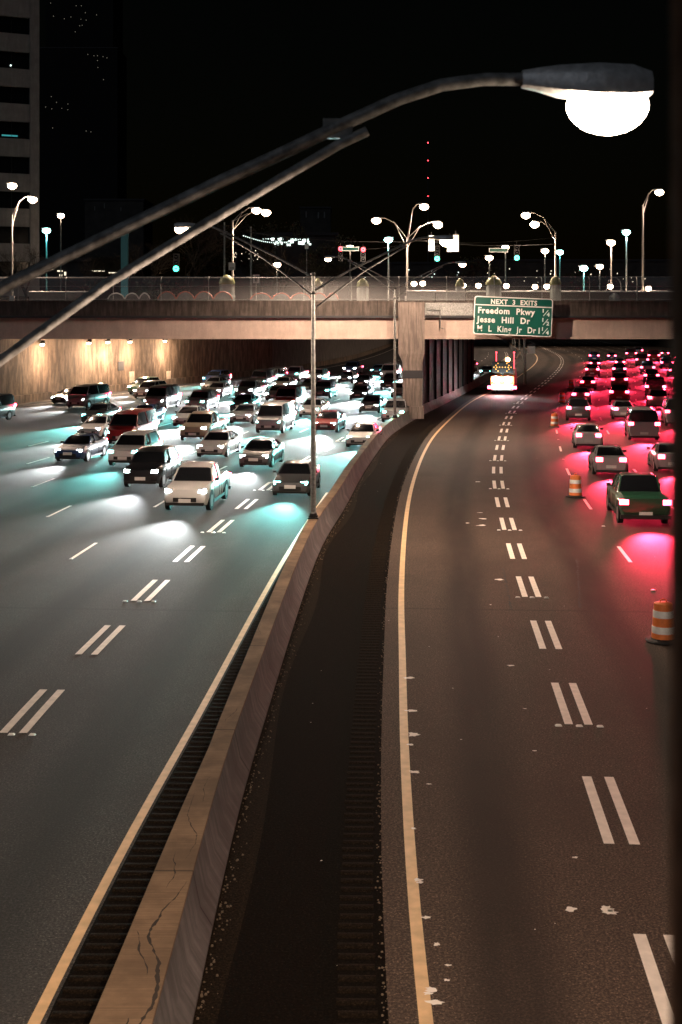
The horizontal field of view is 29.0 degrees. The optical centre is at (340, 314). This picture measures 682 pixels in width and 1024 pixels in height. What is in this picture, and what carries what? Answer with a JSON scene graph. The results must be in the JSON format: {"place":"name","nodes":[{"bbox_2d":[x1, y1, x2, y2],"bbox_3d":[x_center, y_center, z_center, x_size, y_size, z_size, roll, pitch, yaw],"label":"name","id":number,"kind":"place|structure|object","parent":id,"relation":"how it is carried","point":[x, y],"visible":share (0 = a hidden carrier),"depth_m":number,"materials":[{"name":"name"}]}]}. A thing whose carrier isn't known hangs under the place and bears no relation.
{"place":"outdoors","nodes":[
{"label":"outdoors","id":0,"kind":"place"},
{"bbox_2d":[39,47,126,290],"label":"distant tower","id":1,"kind":"structure","parent":0,"point":[83,123],"depth_m":700.00,"materials":[{"name":"black"}]},
{"bbox_2d":[46,0,122,52],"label":"distant tower","id":2,"kind":"structure","parent":0,"point":[84,23],"depth_m":900.00,"materials":[{"name":"black"}]},
{"bbox_2d":[39,257,143,300],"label":"corner building","id":3,"kind":"structure","parent":0,"point":[70,269],"depth_m":200.00,"materials":[{"name":"grey"}]},
{"bbox_2d":[84,199,152,300],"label":"distant block","id":4,"kind":"structure","parent":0,"point":[101,215],"depth_m":420.00,"materials":[{"name":"grey"}]},
{"bbox_2d":[46,566,283,1023],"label":"road shoulder","id":5,"kind":"object","parent":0,"point":[77,984],"visible":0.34,"depth_m":19.59},
{"bbox_2d":[47,577,278,1023],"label":"rumble strip surface","id":6,"kind":"object","parent":5,"relation":"on","point":[84,990],"visible":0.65,"depth_m":19.45,"materials":[{"name":"black asphalt"}]},
{"bbox_2d":[28,493,327,1023],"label":"road marking line","id":7,"kind":"object","parent":5,"relation":"on","point":[41,1008],"visible":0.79,"depth_m":21.07,"materials":[{"name":"yellow paint"}]},
{"bbox_2d":[234,243,276,300],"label":"corner building","id":8,"kind":"structure","parent":0,"point":[242,293],"depth_m":240.00,"materials":[{"name":"grey"}]},
{"bbox_2d":[0,339,532,1023],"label":"road surface","id":9,"kind":"object","parent":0,"point":[80,771],"visible":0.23,"depth_m":36.02,"materials":[{"name":"grey asphalt"}]},
{"bbox_2d":[0,393,15,419],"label":"van","id":10,"kind":"object","parent":9,"relation":"on","point":[7,407],"visible":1,"depth_m":104.57,"materials":[{"name":"grey paint"}]},
{"bbox_2d":[55,433,107,460],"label":"sedan car","id":11,"kind":"object","parent":9,"relation":"on","point":[86,446],"visible":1,"depth_m":75.77,"materials":[{"name":"white paint"}]},
{"bbox_2d":[66,383,110,408],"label":"van","id":12,"kind":"object","parent":9,"relation":"on","point":[89,395],"visible":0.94,"depth_m":117.85,"materials":[{"name":"grey paint"}]},
{"bbox_2d":[77,415,112,436],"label":"sedan car","id":13,"kind":"object","parent":9,"relation":"on","point":[98,425],"visible":0.58,"depth_m":89.59,"materials":[{"name":"grey paint"}]},
{"bbox_2d":[81,403,120,422],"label":"sedan car","id":14,"kind":"object","parent":9,"relation":"on","point":[103,409],"visible":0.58,"depth_m":102.23,"materials":[{"name":"grey paint"}]},
{"bbox_2d":[107,408,158,443],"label":"van","id":15,"kind":"object","parent":9,"relation":"on","point":[121,422],"visible":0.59,"depth_m":85.27,"materials":[{"name":"red paint"}]},
{"bbox_2d":[108,430,161,465],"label":"suv","id":16,"kind":"object","parent":9,"relation":"on","point":[126,446],"visible":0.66,"depth_m":73.48,"materials":[{"name":"grey paint"}]},
{"bbox_2d":[133,380,166,398],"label":"suv","id":17,"kind":"object","parent":9,"relation":"on","point":[141,390],"visible":0.4,"depth_m":131.41,"materials":[{"name":"grey paint"}]},
{"bbox_2d":[123,445,180,486],"bbox_3d":[-9.370,7.519,65.419,2.180,1.726,4.750,0,0,6],"label":"suv","id":18,"kind":"object","parent":9,"relation":"on","point":[156,464],"visible":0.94,"depth_m":64.39,"materials":[{"name":"black paint"}]},
{"bbox_2d":[144,384,181,409],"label":"van","id":19,"kind":"object","parent":9,"relation":"on","point":[165,396],"visible":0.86,"depth_m":116.10,"materials":[{"name":"grey paint"}]},
{"bbox_2d":[172,405,208,425],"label":"sedan car","id":20,"kind":"object","parent":9,"relation":"on","point":[182,414],"visible":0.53,"depth_m":99.25,"materials":[{"name":"grey paint"}]},
{"bbox_2d":[164,461,231,509],"bbox_3d":[-6.337,7.469,58.267,2.240,1.826,5.470,0,0,6],"label":"pickup truck","id":21,"kind":"object","parent":9,"relation":"on","point":[200,483],"visible":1,"depth_m":56.99,"materials":[{"name":"grey paint"}]},
{"bbox_2d":[185,389,218,409],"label":"suv","id":22,"kind":"object","parent":9,"relation":"on","point":[206,398],"visible":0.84,"depth_m":115.20,"materials":[{"name":"grey paint"}]},
{"bbox_2d":[180,411,227,440],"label":"pickup truck","id":23,"kind":"object","parent":9,"relation":"on","point":[199,423],"visible":0.77,"depth_m":88.09,"materials":[{"name":"brown paint"}]},
{"bbox_2d":[196,430,241,456],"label":"sedan car","id":24,"kind":"object","parent":9,"relation":"on","point":[225,443],"visible":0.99,"depth_m":77.84,"materials":[{"name":"grey paint"}]},
{"bbox_2d":[230,403,259,423],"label":"sedan car","id":25,"kind":"object","parent":9,"relation":"on","point":[244,412],"visible":0.78,"depth_m":101.08,"materials":[{"name":"grey paint"}]},
{"bbox_2d":[230,393,259,410],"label":"sedan car","id":26,"kind":"object","parent":9,"relation":"on","point":[241,398],"visible":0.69,"depth_m":114.84,"materials":[{"name":"black paint"}]},
{"bbox_2d":[235,379,265,396],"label":"pickup truck","id":27,"kind":"object","parent":9,"relation":"on","point":[255,387],"visible":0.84,"depth_m":132.01,"materials":[{"name":"grey paint"}]},
{"bbox_2d":[0,356,507,732],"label":"road marking double line","id":28,"kind":"object","parent":9,"relation":"on","point":[28,726],"visible":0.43,"depth_m":33.98,"materials":[{"name":"white paint"}]},
{"bbox_2d":[239,438,283,467],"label":"sedan car","id":29,"kind":"object","parent":9,"relation":"on","point":[264,451],"visible":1,"depth_m":72.55,"materials":[{"name":"grey paint"}]},
{"bbox_2d":[250,369,277,387],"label":"van","id":30,"kind":"object","parent":9,"relation":"on","point":[266,377],"visible":0.59,"depth_m":150.33,"materials":[{"name":"grey paint"}]},
{"bbox_2d":[255,400,295,432],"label":"van","id":31,"kind":"object","parent":9,"relation":"on","point":[276,415],"visible":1,"depth_m":93.19,"materials":[{"name":"grey paint"}]},
{"bbox_2d":[273,385,306,410],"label":"van","id":32,"kind":"object","parent":9,"relation":"on","point":[296,394],"visible":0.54,"depth_m":114.73,"materials":[{"name":"red paint"}]},
{"bbox_2d":[272,460,320,495],"bbox_3d":[-2.082,7.670,62.380,2.100,1.427,4.710,0,0,6],"label":"sedan car","id":33,"kind":"object","parent":9,"relation":"on","point":[293,476],"visible":0.84,"depth_m":60.88,"materials":[{"name":"grey paint"}]},
{"bbox_2d":[90,339,521,1023],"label":"median barrier","id":34,"kind":"object","parent":9,"relation":"on","point":[156,975],"visible":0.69,"depth_m":19.95,"materials":[{"name":"beige concrete"}]},
{"bbox_2d":[174,222,453,518],"bbox_3d":[-1.030,2.072,48.900,10.400,11.015,0.340,0,0,3],"label":"light pole","id":35,"kind":"object","parent":34,"relation":"on","point":[445,240],"visible":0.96,"depth_m":48.83,"materials":[{"name":"metal"}]},
{"bbox_2d":[324,256,465,417],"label":"light pole","id":36,"kind":"object","parent":34,"relation":"on","point":[460,263],"visible":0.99,"depth_m":96.42,"materials":[{"name":"metal"}]},
{"bbox_2d":[398,302,424,418],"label":"bridge pier","id":37,"kind":"structure","parent":34,"relation":"on","point":[411,334],"depth_m":103.50,"materials":[{"name":"concrete"}]},
{"bbox_2d":[422,339,473,404],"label":"underpass wall","id":38,"kind":"structure","parent":34,"relation":"on","point":[447,365],"depth_m":125.32,"materials":[{"name":"concrete"}]},
{"bbox_2d":[0,301,669,338],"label":"overpass","id":39,"kind":"object","parent":38,"relation":"on","point":[333,319],"visible":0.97,"depth_m":104.88,"materials":[{"name":"paint"}]},
{"bbox_2d":[6,182,36,300],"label":"street lamp","id":40,"kind":"object","parent":39,"relation":"on","point":[13,185],"visible":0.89,"depth_m":111.92,"materials":[{"name":"grey metal"}]},
{"bbox_2d":[29,291,86,300],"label":"deck barrier","id":41,"kind":"object","parent":39,"relation":"on","point":[51,295],"visible":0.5,"depth_m":106.85,"materials":[{"name":"grey concrete"}]},
{"bbox_2d":[121,233,128,297],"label":"pylon","id":42,"kind":"object","parent":39,"relation":"on","point":[124,257],"depth_m":139.70,"materials":[{"name":"metal"}]},
{"bbox_2d":[107,293,149,300],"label":"scalloped railing","id":43,"kind":"object","parent":39,"relation":"on","point":[132,297],"visible":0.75,"depth_m":106.38,"materials":[{"name":"grey metal"}]},
{"bbox_2d":[120,239,173,294],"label":"bare tree","id":44,"kind":"object","parent":39,"relation":"on","point":[160,266],"visible":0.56,"depth_m":148.96,"materials":[{"name":"brown plant"}]},
{"bbox_2d":[135,280,186,300],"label":"hedge","id":45,"kind":"object","parent":39,"relation":"on","point":[138,293],"visible":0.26,"depth_m":137.87,"materials":[{"name":"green plant"}]},
{"bbox_2d":[157,291,232,300],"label":"scalloped railing","id":46,"kind":"object","parent":39,"relation":"on","point":[199,296],"visible":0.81,"depth_m":106.38,"materials":[{"name":"metal"}]},
{"bbox_2d":[166,213,242,291],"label":"bare tree","id":47,"kind":"object","parent":39,"relation":"on","point":[198,257],"visible":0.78,"depth_m":146.23,"materials":[{"name":"brown plant"}]},
{"bbox_2d":[254,239,317,292],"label":"bare tree","id":48,"kind":"object","parent":39,"relation":"on","point":[282,288],"visible":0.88,"depth_m":146.84,"materials":[{"name":"brown plant"}]},
{"bbox_2d":[250,293,338,300],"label":"scalloped railing","id":49,"kind":"object","parent":39,"relation":"on","point":[286,297],"visible":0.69,"depth_m":106.38,"materials":[{"name":"brown paint"}]},
{"bbox_2d":[17,276,669,300],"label":"parapet fence","id":50,"kind":"object","parent":39,"relation":"on","point":[351,286],"visible":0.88,"depth_m":104.99,"materials":[{"name":"grey"}]},
{"bbox_2d":[372,203,442,300],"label":"street lamp","id":51,"kind":"object","parent":39,"relation":"on","point":[422,206],"visible":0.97,"depth_m":112.93,"materials":[{"name":"grey metal"}]},
{"bbox_2d":[406,290,435,300],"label":"deck barrier","id":52,"kind":"object","parent":39,"relation":"on","point":[420,295],"visible":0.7,"depth_m":107.35,"materials":[{"name":"beige concrete"}]},
{"bbox_2d":[436,291,464,300],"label":"deck barrier","id":53,"kind":"object","parent":39,"relation":"on","point":[453,295],"visible":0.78,"depth_m":107.35,"materials":[{"name":"beige concrete"}]},
{"bbox_2d":[473,296,552,336],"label":"highway sign","id":54,"kind":"object","parent":39,"relation":"attached to","point":[513,316],"visible":1,"depth_m":103.29,"materials":[{"name":"green metal"}]},
{"bbox_2d":[466,291,669,300],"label":"deck barrier","id":55,"kind":"object","parent":39,"relation":"on","point":[605,295],"visible":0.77,"depth_m":108.85,"materials":[{"name":"concrete"}]},
{"bbox_2d":[299,398,328,416],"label":"sedan car","id":56,"kind":"object","parent":9,"relation":"on","point":[322,404],"visible":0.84,"depth_m":108.05,"materials":[{"name":"grey paint"}]},
{"bbox_2d":[316,380,337,397],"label":"suv","id":57,"kind":"object","parent":9,"relation":"on","point":[329,388],"visible":0.78,"depth_m":132.32,"materials":[{"name":"grey paint"}]},
{"bbox_2d":[316,410,345,431],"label":"sedan car","id":58,"kind":"object","parent":9,"relation":"on","point":[335,420],"visible":0.83,"depth_m":94.19,"materials":[{"name":"red paint"}]},
{"bbox_2d":[349,384,373,399],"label":"sedan car","id":59,"kind":"object","parent":9,"relation":"on","point":[360,390],"visible":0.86,"depth_m":129.60,"materials":[{"name":"grey paint"}]},
{"bbox_2d":[346,422,381,446],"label":"sedan car","id":60,"kind":"object","parent":9,"relation":"on","point":[359,433],"visible":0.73,"depth_m":83.47,"materials":[{"name":"grey paint"}]},
{"bbox_2d":[359,395,385,412],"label":"sedan car","id":61,"kind":"object","parent":9,"relation":"on","point":[372,402],"visible":0.93,"depth_m":112.38,"materials":[{"name":"grey paint"}]},
{"bbox_2d":[381,398,408,421],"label":"suv","id":62,"kind":"object","parent":9,"relation":"on","point":[401,407],"visible":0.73,"depth_m":102.59,"materials":[{"name":"grey paint"}]},
{"bbox_2d":[243,232,338,297],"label":"parking deck","id":63,"kind":"structure","parent":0,"point":[293,251],"depth_m":260.00,"materials":[{"name":"grey"}]},
{"bbox_2d":[299,206,331,231],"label":"distant block","id":64,"kind":"structure","parent":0,"point":[315,218],"depth_m":430.00,"materials":[{"name":"grey"}]},
{"bbox_2d":[0,62,653,366],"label":"light pole","id":65,"kind":"object","parent":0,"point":[606,99],"visible":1,"depth_m":7.96,"materials":[{"name":"metal"}]},
{"bbox_2d":[193,388,475,1023],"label":"road shoulder","id":66,"kind":"object","parent":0,"point":[235,895],"visible":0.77,"depth_m":21.44},
{"bbox_2d":[216,387,490,1023],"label":"road shoulder","id":67,"kind":"object","parent":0,"point":[286,961],"visible":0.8,"depth_m":22.19},
{"bbox_2d":[196,419,434,1022],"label":"gravel","id":68,"kind":"structure","parent":67,"relation":"on","point":[217,975],"depth_m":21.11,"materials":[{"name":"black gravel"}]},
{"bbox_2d":[336,424,435,1023],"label":"rumble strip surface","id":69,"kind":"object","parent":67,"relation":"on","point":[387,511],"visible":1,"depth_m":22.27,"materials":[{"name":"black asphalt"}]},
{"bbox_2d":[39,0,669,300],"label":"sky","id":70,"kind":"structure","parent":0,"point":[214,87],"materials":[{"name":"black"}]},
{"bbox_2d":[381,340,534,732],"bbox_3d":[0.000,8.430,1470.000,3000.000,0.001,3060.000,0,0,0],"label":"ground","id":71,"kind":"structure","parent":0,"point":[530,364],"depth_m":222.05,"materials":[{"name":"soil"}]},
{"bbox_2d":[0,339,397,403],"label":"retaining wall","id":72,"kind":"structure","parent":71,"relation":"on","point":[37,371],"depth_m":151.56,"materials":[{"name":"grey"}]},
{"bbox_2d":[381,339,669,1023],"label":"road surface","id":73,"kind":"object","parent":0,"point":[506,830],"visible":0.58,"depth_m":27.29,"materials":[{"name":"grey asphalt"}]},
{"bbox_2d":[398,339,537,1023],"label":"road marking line","id":74,"kind":"object","parent":73,"relation":"on","point":[425,1015],"visible":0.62,"depth_m":22.04,"materials":[{"name":"yellow paint"}]},
{"bbox_2d":[320,481,616,1004],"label":"paint litter","id":75,"kind":"object","parent":73,"relation":"on","point":[607,909],"visible":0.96,"depth_m":18.56,"materials":[{"name":"white"}]},
{"bbox_2d":[488,352,517,393],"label":"work truck","id":76,"kind":"object","parent":73,"relation":"on","point":[504,377],"visible":1,"depth_m":138.16,"materials":[{"name":"grey metal"}]},
{"bbox_2d":[566,473,584,497],"bbox_3d":[10.780,7.835,60.520,0.894,1.091,0.940,0,0,38],"label":"traffic barrel","id":77,"kind":"object","parent":73,"relation":"on","point":[575,489],"visible":1,"depth_m":60.29,"materials":[{"name":"orange plastic"}]},
{"bbox_2d":[564,397,591,420],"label":"suv","id":78,"kind":"object","parent":73,"relation":"on","point":[577,407],"visible":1,"depth_m":103.40,"materials":[{"name":"grey paint"}]},
{"bbox_2d":[492,341,669,1023],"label":"road marking double line","id":79,"kind":"object","parent":73,"relation":"on","point":[654,980],"visible":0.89,"depth_m":23.01,"materials":[{"name":"white paint"}]},
{"bbox_2d":[570,423,602,447],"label":"sedan car","id":80,"kind":"object","parent":73,"relation":"on","point":[584,434],"visible":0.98,"depth_m":81.90,"materials":[{"name":"grey paint"}]},
{"bbox_2d":[587,445,627,473],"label":"sedan car","id":81,"kind":"object","parent":73,"relation":"on","point":[607,458],"visible":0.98,"depth_m":68.16,"materials":[{"name":"grey paint"}]},
{"bbox_2d":[608,383,630,401],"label":"suv","id":82,"kind":"object","parent":73,"relation":"on","point":[618,391],"visible":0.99,"depth_m":124.93,"materials":[{"name":"red paint"}]},
{"bbox_2d":[609,400,634,418],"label":"sedan car","id":83,"kind":"object","parent":73,"relation":"on","point":[618,408],"visible":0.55,"depth_m":105.05,"materials":[{"name":"grey paint"}]},
{"bbox_2d":[606,472,669,523],"bbox_3d":[12.238,7.465,54.562,2.240,1.826,5.470,0,0,5],"label":"pickup truck","id":84,"kind":"object","parent":73,"relation":"on","point":[634,495],"visible":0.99,"depth_m":52.78,"materials":[{"name":"green paint"}]},
{"bbox_2d":[623,406,659,439],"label":"van","id":85,"kind":"object","parent":73,"relation":"on","point":[642,422],"visible":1,"depth_m":87.15,"materials":[{"name":"grey paint"}]},
{"bbox_2d":[644,376,665,396],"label":"van","id":86,"kind":"object","parent":73,"relation":"on","point":[655,382],"visible":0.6,"depth_m":132.25,"materials":[{"name":"brown paint"}]},
{"bbox_2d":[645,388,668,406],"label":"suv","id":87,"kind":"object","parent":73,"relation":"on","point":[654,397],"visible":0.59,"depth_m":116.06,"materials":[{"name":"grey paint"}]},
{"bbox_2d":[645,598,669,644],"bbox_3d":[8.277,7.835,33.801,0.940,1.091,0.894,0,0,-11],"label":"traffic barrel","id":88,"kind":"object","parent":73,"relation":"on","point":[660,633],"visible":0.77,"depth_m":33.57,"materials":[{"name":"orange plastic"}]},
{"bbox_2d":[647,442,669,470],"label":"sedan car","id":89,"kind":"object","parent":73,"relation":"on","point":[658,456],"visible":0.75,"depth_m":70.17,"materials":[{"name":"grey paint"}]},
{"bbox_3d":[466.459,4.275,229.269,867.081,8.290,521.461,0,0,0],"label":"terrain","id":90,"kind":"structure","parent":0,"visible":0},
{"bbox_2d":[470,259,669,290],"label":"corner building","id":91,"kind":"structure","parent":90,"relation":"on","point":[525,272],"depth_m":330.00,"materials":[{"name":"grey"}]},
{"bbox_2d":[564,264,617,290],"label":"tree","id":92,"kind":"object","parent":90,"relation":"on","point":[579,277],"visible":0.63,"depth_m":229.45,"materials":[{"name":"green plant"}]},
{"bbox_3d":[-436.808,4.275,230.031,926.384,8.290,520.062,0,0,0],"label":"terrain","id":93,"kind":"structure","parent":0,"visible":0},
{"bbox_2d":[0,0,38,300],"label":"office tower","id":94,"kind":"structure","parent":93,"relation":"on","point":[19,93],"depth_m":151.21,"materials":[{"name":"concrete"}]},
{"bbox_2d":[12,17,28,34],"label":"window","id":95,"kind":"structure","parent":94,"relation":"in","point":[19,25],"depth_m":151.45,"materials":[{"name":"black glass"}]},
{"bbox_2d":[12,52,28,69],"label":"window","id":96,"kind":"structure","parent":94,"relation":"in","point":[19,60],"depth_m":151.45,"materials":[{"name":"black glass"}]},
{"bbox_2d":[12,87,28,103],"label":"window","id":97,"kind":"structure","parent":94,"relation":"in","point":[19,95],"depth_m":151.45,"materials":[{"name":"black glass"}]},
{"bbox_2d":[12,122,28,138],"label":"window","id":98,"kind":"structure","parent":94,"relation":"in","point":[20,129],"depth_m":151.45,"materials":[{"name":"black glass"}]},
{"bbox_2d":[12,157,28,173],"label":"window","id":99,"kind":"structure","parent":94,"relation":"in","point":[20,165],"depth_m":151.45,"materials":[{"name":"black glass"}]},
{"bbox_2d":[12,192,28,208],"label":"window","id":100,"kind":"structure","parent":94,"relation":"in","point":[16,196],"depth_m":151.45,"materials":[{"name":"black glass"}]},
{"bbox_2d":[13,227,28,243],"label":"window","id":101,"kind":"structure","parent":94,"relation":"in","point":[20,234],"depth_m":151.52,"materials":[{"name":"black glass"}]},
{"bbox_2d":[0,245,45,300],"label":"bare tree","id":102,"kind":"object","parent":93,"relation":"on","point":[24,289],"visible":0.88,"depth_m":147.03,"materials":[{"name":"brown plant"}]},
{"bbox_2d":[63,254,115,290],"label":"bare tree","id":103,"kind":"object","parent":93,"relation":"on","point":[90,278],"visible":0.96,"depth_m":145.57,"materials":[{"name":"brown plant"}]},
{"bbox_2d":[184,209,237,290],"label":"tree","id":104,"kind":"object","parent":93,"relation":"on","point":[205,268],"visible":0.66,"depth_m":199.81,"materials":[{"name":"brown plant"}]},
{"bbox_2d":[235,220,307,292],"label":"tree","id":105,"kind":"object","parent":93,"relation":"on","point":[262,278],"visible":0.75,"depth_m":210.07,"materials":[{"name":"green plant"}]},
{"bbox_2d":[297,234,364,294],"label":"tree","id":106,"kind":"object","parent":93,"relation":"on","point":[338,269],"visible":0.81,"depth_m":204.84,"materials":[{"name":"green plant"}]},
{"bbox_2d":[337,262,469,300],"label":"corner building","id":107,"kind":"structure","parent":93,"relation":"on","point":[415,270],"depth_m":340.00,"materials":[{"name":"grey"}]},
{"bbox_2d":[444,257,502,296],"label":"tree","id":108,"kind":"object","parent":93,"relation":"on","point":[471,266],"visible":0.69,"depth_m":219.39,"materials":[{"name":"green plant"}]},
{"bbox_2d":[670,0,681,1023],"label":"railing post","id":109,"kind":"object","parent":93,"relation":"on","point":[675,511],"visible":1,"depth_m":1.35,"materials":[{"name":"brown metal"}]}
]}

